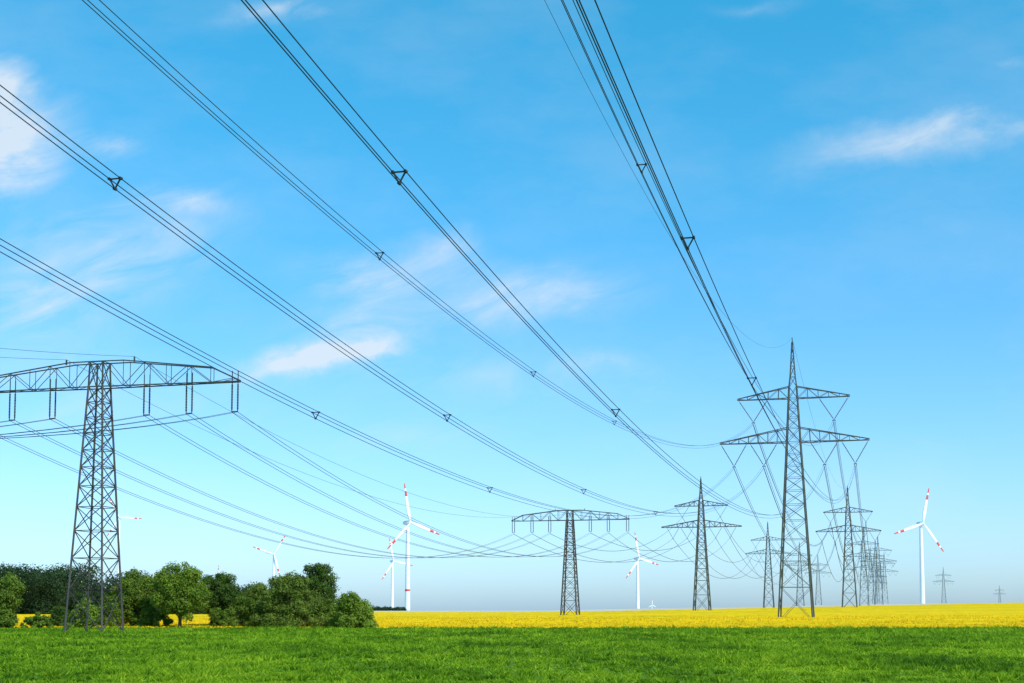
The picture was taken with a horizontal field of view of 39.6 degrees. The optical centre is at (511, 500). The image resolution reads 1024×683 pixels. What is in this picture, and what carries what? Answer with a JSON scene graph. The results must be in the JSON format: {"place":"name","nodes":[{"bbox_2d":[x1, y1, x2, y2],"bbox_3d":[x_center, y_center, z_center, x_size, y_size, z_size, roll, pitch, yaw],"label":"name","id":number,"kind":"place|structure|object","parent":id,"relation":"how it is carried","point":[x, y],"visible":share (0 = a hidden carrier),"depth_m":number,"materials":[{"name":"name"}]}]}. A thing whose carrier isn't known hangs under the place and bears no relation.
{"place":"outdoors","nodes":[
{"label":"outdoors","id":0,"kind":"place"},
{"bbox_2d":[0,603,1023,682],"bbox_3d":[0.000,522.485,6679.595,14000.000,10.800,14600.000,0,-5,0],"label":"ground","id":1,"kind":"structure","parent":0,"point":[643,676],"depth_m":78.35,"materials":[{"name":"green plant"}]},
{"bbox_2d":[0,609,18,627],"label":"bush","id":2,"kind":"object","parent":1,"relation":"on","point":[7,619],"visible":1,"depth_m":188.74,"materials":[{"name":"green plant"}]},
{"bbox_2d":[0,572,25,614],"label":"tree","id":3,"kind":"object","parent":1,"relation":"on","point":[10,600],"visible":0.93,"depth_m":195.78,"materials":[{"name":"green plant"}]},
{"bbox_2d":[20,611,53,628],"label":"bush","id":4,"kind":"object","parent":1,"relation":"on","point":[37,620],"visible":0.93,"depth_m":186.86,"materials":[{"name":"green plant"}]},
{"bbox_2d":[48,605,71,625],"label":"bush","id":5,"kind":"object","parent":1,"relation":"on","point":[57,617],"visible":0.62,"depth_m":196.56,"materials":[{"name":"green plant"}]},
{"bbox_2d":[62,597,100,627],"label":"bush","id":6,"kind":"object","parent":1,"relation":"on","point":[93,613],"visible":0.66,"depth_m":188.64,"materials":[{"name":"green plant"}]},
{"bbox_2d":[96,593,126,625],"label":"bush","id":7,"kind":"object","parent":1,"relation":"on","point":[117,613],"visible":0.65,"depth_m":197.44,"materials":[{"name":"green plant"}]},
{"bbox_2d":[0,356,240,632],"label":"lattice pylon","id":8,"kind":"object","parent":1,"relation":"on","point":[95,419],"visible":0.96,"depth_m":156.62,"materials":[{"name":"metal"}]},
{"bbox_2d":[1,419,51,426],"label":"twin conductor","id":9,"kind":"object","parent":8,"relation":"hanging from","point":[25,423],"visible":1,"depth_m":153.25,"materials":[{"name":"metal"}]},
{"bbox_2d":[0,348,133,356],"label":"power line wire","id":10,"kind":"object","parent":8,"relation":"attached to","point":[57,352],"visible":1,"depth_m":141.88,"materials":[{"name":"metal"}]},
{"bbox_2d":[0,415,148,434],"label":"twin conductor","id":11,"kind":"object","parent":8,"relation":"hanging from","point":[72,426],"visible":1,"depth_m":141.40,"materials":[{"name":"metal"}]},
{"bbox_2d":[0,414,187,436],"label":"twin conductor","id":12,"kind":"object","parent":8,"relation":"hanging from","point":[93,428],"visible":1,"depth_m":135.27,"materials":[{"name":"metal"}]},
{"bbox_2d":[0,412,235,438],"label":"twin conductor","id":13,"kind":"object","parent":8,"relation":"hanging from","point":[122,428],"visible":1,"depth_m":130.30,"materials":[{"name":"metal"}]},
{"bbox_2d":[0,435,513,557],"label":"twin conductor","id":14,"kind":"object","parent":8,"relation":"hanging from","point":[209,521],"visible":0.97,"depth_m":214.90,"materials":[{"name":"metal"}]},
{"bbox_2d":[11,421,531,557],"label":"twin conductor","id":15,"kind":"object","parent":8,"relation":"hanging from","point":[226,515],"visible":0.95,"depth_m":208.83,"materials":[{"name":"metal"}]},
{"bbox_2d":[52,419,548,557],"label":"twin conductor","id":16,"kind":"object","parent":8,"relation":"hanging from","point":[267,518],"visible":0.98,"depth_m":210.26,"materials":[{"name":"metal"}]},
{"bbox_2d":[69,361,544,517],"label":"power line wire","id":17,"kind":"object","parent":8,"relation":"attached to","point":[275,461],"visible":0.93,"depth_m":211.08,"materials":[{"name":"metal"}]},
{"bbox_2d":[136,357,580,516],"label":"power line wire","id":18,"kind":"object","parent":8,"relation":"attached to","point":[328,460],"visible":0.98,"depth_m":211.30,"materials":[{"name":"metal"}]},
{"bbox_2d":[145,415,590,556],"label":"twin conductor","id":19,"kind":"object","parent":8,"relation":"hanging from","point":[322,509],"visible":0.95,"depth_m":199.22,"materials":[{"name":"metal"}]},
{"bbox_2d":[188,414,606,556],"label":"twin conductor","id":20,"kind":"object","parent":8,"relation":"hanging from","point":[351,506],"visible":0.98,"depth_m":196.76,"materials":[{"name":"metal"}]},
{"bbox_2d":[232,412,628,556],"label":"twin conductor","id":21,"kind":"object","parent":8,"relation":"hanging from","point":[390,507],"visible":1,"depth_m":195.48,"materials":[{"name":"metal"}]},
{"bbox_2d":[107,498,141,576],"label":"wind turbine","id":22,"kind":"object","parent":1,"relation":"on","point":[119,517],"visible":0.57,"depth_m":1900.64,"materials":[{"name":"white metal"}]},
{"bbox_2d":[0,560,256,613],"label":"distant wood","id":23,"kind":"object","parent":1,"relation":"on","point":[45,592],"visible":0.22,"depth_m":444.35,"materials":[{"name":"green plant"}]},
{"bbox_2d":[108,568,156,624],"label":"tree","id":24,"kind":"object","parent":1,"relation":"on","point":[136,597],"visible":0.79,"depth_m":199.01,"materials":[{"name":"green plant"}]},
{"bbox_2d":[129,604,173,626],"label":"bush","id":25,"kind":"object","parent":1,"relation":"on","point":[149,616],"visible":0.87,"depth_m":197.52,"materials":[{"name":"green plant"}]},
{"bbox_2d":[149,561,213,626],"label":"tree","id":26,"kind":"object","parent":1,"relation":"on","point":[180,594],"visible":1,"depth_m":194.26,"materials":[{"name":"green plant"}]},
{"bbox_2d":[198,572,246,624],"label":"tree","id":27,"kind":"object","parent":1,"relation":"on","point":[223,588],"visible":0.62,"depth_m":201.29,"materials":[{"name":"green plant"}]},
{"bbox_2d":[207,606,240,626],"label":"bush","id":28,"kind":"object","parent":1,"relation":"on","point":[221,617],"visible":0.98,"depth_m":196.59,"materials":[{"name":"green plant"}]},
{"bbox_2d":[228,594,269,626],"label":"bush","id":29,"kind":"object","parent":1,"relation":"on","point":[243,611],"visible":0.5,"depth_m":197.39,"materials":[{"name":"green plant"}]},
{"bbox_2d":[236,577,276,617],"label":"tree","id":30,"kind":"object","parent":1,"relation":"on","point":[258,588],"visible":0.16,"depth_m":205.91,"materials":[{"name":"green plant"}]},
{"bbox_2d":[254,535,285,581],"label":"wind turbine","id":31,"kind":"object","parent":1,"relation":"on","point":[274,557],"visible":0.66,"depth_m":2695.77,"materials":[{"name":"white metal"}]},
{"bbox_2d":[248,569,329,627],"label":"bush","id":32,"kind":"object","parent":1,"relation":"on","point":[292,601],"visible":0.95,"depth_m":194.91,"materials":[{"name":"green plant"}]},
{"bbox_2d":[295,562,340,606],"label":"tree","id":33,"kind":"object","parent":1,"relation":"on","point":[321,578],"visible":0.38,"depth_m":212.77,"materials":[{"name":"green plant"}]},
{"bbox_2d":[317,597,337,622],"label":"bush","id":34,"kind":"object","parent":1,"relation":"on","point":[326,609],"visible":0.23,"depth_m":197.77,"materials":[{"name":"green plant"}]},
{"bbox_2d":[325,590,380,627],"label":"bush","id":35,"kind":"object","parent":1,"relation":"on","point":[353,609],"visible":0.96,"depth_m":190.13,"materials":[{"name":"green plant"}]},
{"bbox_2d":[372,606,406,610],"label":"distant hedge","id":36,"kind":"object","parent":1,"relation":"on","point":[378,608],"visible":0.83,"depth_m":1493.33,"materials":[{"name":"green plant"}]},
{"bbox_2d":[382,538,412,608],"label":"wind turbine","id":37,"kind":"object","parent":1,"relation":"on","point":[392,582],"visible":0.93,"depth_m":2793.59,"materials":[{"name":"white metal"}]},
{"bbox_2d":[626,534,657,608],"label":"wind turbine","id":38,"kind":"object","parent":1,"relation":"on","point":[636,564],"visible":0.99,"depth_m":2493.90,"materials":[{"name":"white metal"}]},
{"bbox_2d":[661,476,741,610],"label":"lattice pylon","id":39,"kind":"object","parent":1,"relation":"on","point":[706,568],"visible":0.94,"depth_m":598.40,"materials":[{"name":"metal"}]},
{"bbox_2d":[514,534,670,562],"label":"power line wire","id":40,"kind":"object","parent":39,"relation":"attached to","point":[584,560],"visible":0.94,"depth_m":476.30,"materials":[{"name":"grey metal"}]},
{"bbox_2d":[533,534,684,561],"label":"power line wire","id":41,"kind":"object","parent":39,"relation":"attached to","point":[608,561],"visible":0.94,"depth_m":468.82,"materials":[{"name":"grey metal"}]},
{"bbox_2d":[551,520,679,550],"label":"power line wire","id":42,"kind":"object","parent":39,"relation":"attached to","point":[621,550],"visible":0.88,"depth_m":493.72,"materials":[{"name":"grey metal"}]},
{"bbox_2d":[591,517,719,550],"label":"power line wire","id":43,"kind":"object","parent":39,"relation":"attached to","point":[648,550],"visible":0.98,"depth_m":466.06,"materials":[{"name":"grey metal"}]},
{"bbox_2d":[608,532,714,561],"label":"power line wire","id":44,"kind":"object","parent":39,"relation":"attached to","point":[659,560],"visible":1,"depth_m":478.47,"materials":[{"name":"grey metal"}]},
{"bbox_2d":[631,535,729,561],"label":"power line wire","id":45,"kind":"object","parent":39,"relation":"attached to","point":[672,559],"visible":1,"depth_m":466.50,"materials":[{"name":"grey metal"}]},
{"bbox_2d":[673,539,749,578],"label":"power line wire","id":46,"kind":"object","parent":39,"relation":"attached to","point":[705,572],"visible":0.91,"depth_m":738.47,"materials":[{"name":"grey metal"}]},
{"bbox_2d":[745,521,790,607],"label":"lattice pylon","id":47,"kind":"object","parent":1,"relation":"on","point":[765,580],"visible":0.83,"depth_m":932.60,"materials":[{"name":"metal"}]},
{"bbox_2d":[720,339,869,616],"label":"lattice pylon","id":48,"kind":"object","parent":1,"relation":"on","point":[783,538],"visible":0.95,"depth_m":286.53,"materials":[{"name":"metal"}]},
{"bbox_2d":[0,238,733,518],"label":"conductor bundle","id":49,"kind":"object","parent":48,"relation":"hanging from","point":[318,412],"visible":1,"depth_m":69.61,"materials":[{"name":"metal"}]},
{"bbox_2d":[0,85,763,516],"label":"conductor bundle","id":50,"kind":"object","parent":48,"relation":"hanging from","point":[274,293],"visible":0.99,"depth_m":56.54,"materials":[{"name":"metal"}]},
{"bbox_2d":[82,0,752,447],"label":"conductor bundle","id":51,"kind":"object","parent":48,"relation":"hanging from","point":[326,204],"visible":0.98,"depth_m":67.14,"materials":[{"name":"metal"}]},
{"bbox_2d":[241,0,824,517],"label":"conductor bundle","id":52,"kind":"object","parent":48,"relation":"hanging from","point":[393,174],"visible":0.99,"depth_m":44.80,"materials":[{"name":"metal"}]},
{"bbox_2d":[544,0,791,347],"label":"earth wire","id":53,"kind":"object","parent":48,"relation":"attached to","point":[628,163],"visible":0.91,"depth_m":102.12,"materials":[{"name":"metal"}]},
{"bbox_2d":[561,0,834,445],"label":"conductor bundle","id":54,"kind":"object","parent":48,"relation":"hanging from","point":[581,43],"visible":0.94,"depth_m":64.38,"materials":[{"name":"metal"}]},
{"bbox_2d":[576,0,854,502],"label":"conductor bundle","id":55,"kind":"object","parent":48,"relation":"hanging from","point":[682,238],"visible":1,"depth_m":42.89,"materials":[{"name":"metal"}]},
{"bbox_2d":[733,467,821,571],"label":"conductor bundle","id":56,"kind":"object","parent":48,"relation":"hanging from","point":[761,525],"visible":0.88,"depth_m":343.34,"materials":[{"name":"metal"}]},
{"bbox_2d":[752,423,830,545],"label":"conductor bundle","id":57,"kind":"object","parent":48,"relation":"hanging from","point":[776,486],"visible":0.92,"depth_m":336.96,"materials":[{"name":"metal"}]},
{"bbox_2d":[763,467,835,571],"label":"conductor bundle","id":58,"kind":"object","parent":48,"relation":"hanging from","point":[787,527],"visible":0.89,"depth_m":347.91,"materials":[{"name":"metal"}]},
{"bbox_2d":[824,469,861,570],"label":"conductor bundle","id":59,"kind":"object","parent":48,"relation":"hanging from","point":[836,520],"visible":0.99,"depth_m":337.07,"materials":[{"name":"metal"}]},
{"bbox_2d":[833,422,865,545],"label":"conductor bundle","id":60,"kind":"object","parent":48,"relation":"hanging from","point":[843,487],"visible":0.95,"depth_m":338.65,"materials":[{"name":"metal"}]},
{"bbox_2d":[854,464,875,568],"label":"conductor bundle","id":61,"kind":"object","parent":48,"relation":"hanging from","point":[857,485],"visible":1,"depth_m":332.94,"materials":[{"name":"metal"}]},
{"bbox_2d":[784,543,814,605],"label":"lattice pylon","id":62,"kind":"object","parent":1,"relation":"on","point":[801,565],"visible":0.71,"depth_m":1266.78,"materials":[{"name":"metal"}]},
{"bbox_2d":[805,556,830,604],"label":"lattice pylon","id":63,"kind":"object","parent":1,"relation":"on","point":[818,580],"visible":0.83,"depth_m":1599.75,"materials":[{"name":"metal"}]},
{"bbox_2d":[816,485,880,606],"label":"lattice pylon","id":64,"kind":"object","parent":1,"relation":"on","point":[852,553],"visible":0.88,"depth_m":658.83,"materials":[{"name":"metal"}]},
{"bbox_2d":[842,530,883,605],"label":"lattice pylon","id":65,"kind":"object","parent":1,"relation":"on","point":[861,556],"visible":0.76,"depth_m":1031.42,"materials":[{"name":"metal"}]},
{"bbox_2d":[855,548,885,603],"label":"lattice pylon","id":66,"kind":"object","parent":1,"relation":"on","point":[872,575],"visible":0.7,"depth_m":1404.13,"materials":[{"name":"metal"}]},
{"bbox_2d":[862,560,886,603],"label":"lattice pylon","id":67,"kind":"object","parent":1,"relation":"on","point":[873,579],"visible":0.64,"depth_m":1777.51,"materials":[{"name":"metal"}]},
{"bbox_2d":[860,537,895,604],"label":"lattice pylon","id":68,"kind":"object","parent":1,"relation":"on","point":[880,582],"visible":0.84,"depth_m":1178.13,"materials":[{"name":"metal"}]},
{"bbox_2d":[870,556,897,602],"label":"lattice pylon","id":69,"kind":"object","parent":1,"relation":"on","point":[883,563],"visible":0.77,"depth_m":1556.82,"materials":[{"name":"metal"}]},
{"bbox_2d":[894,488,943,603],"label":"wind turbine","id":70,"kind":"object","parent":1,"relation":"on","point":[922,584],"visible":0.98,"depth_m":1665.28,"materials":[{"name":"white metal"}]},
{"bbox_2d":[933,570,953,600],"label":"lattice pylon","id":71,"kind":"object","parent":1,"relation":"on","point":[944,581],"visible":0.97,"depth_m":2066.24,"materials":[{"name":"metal"}]},
{"bbox_2d":[0,0,1023,610],"label":"sky","id":72,"kind":"structure","parent":0,"point":[846,177],"materials":[{"name":"blue"}]},
{"bbox_2d":[4,603,1023,627],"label":"rapeseed field","id":73,"kind":"structure","parent":0,"point":[974,609],"depth_m":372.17,"materials":[{"name":"yellow plant"}]},
{"bbox_2d":[387,483,438,610],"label":"wind turbine","id":74,"kind":"object","parent":73,"relation":"on","point":[407,574],"visible":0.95,"depth_m":1664.03,"materials":[{"name":"white metal"}]},
{"bbox_2d":[511,508,629,614],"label":"lattice pylon","id":75,"kind":"object","parent":73,"relation":"on","point":[574,558],"visible":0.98,"depth_m":397.05,"materials":[{"name":"metal"}]}
]}

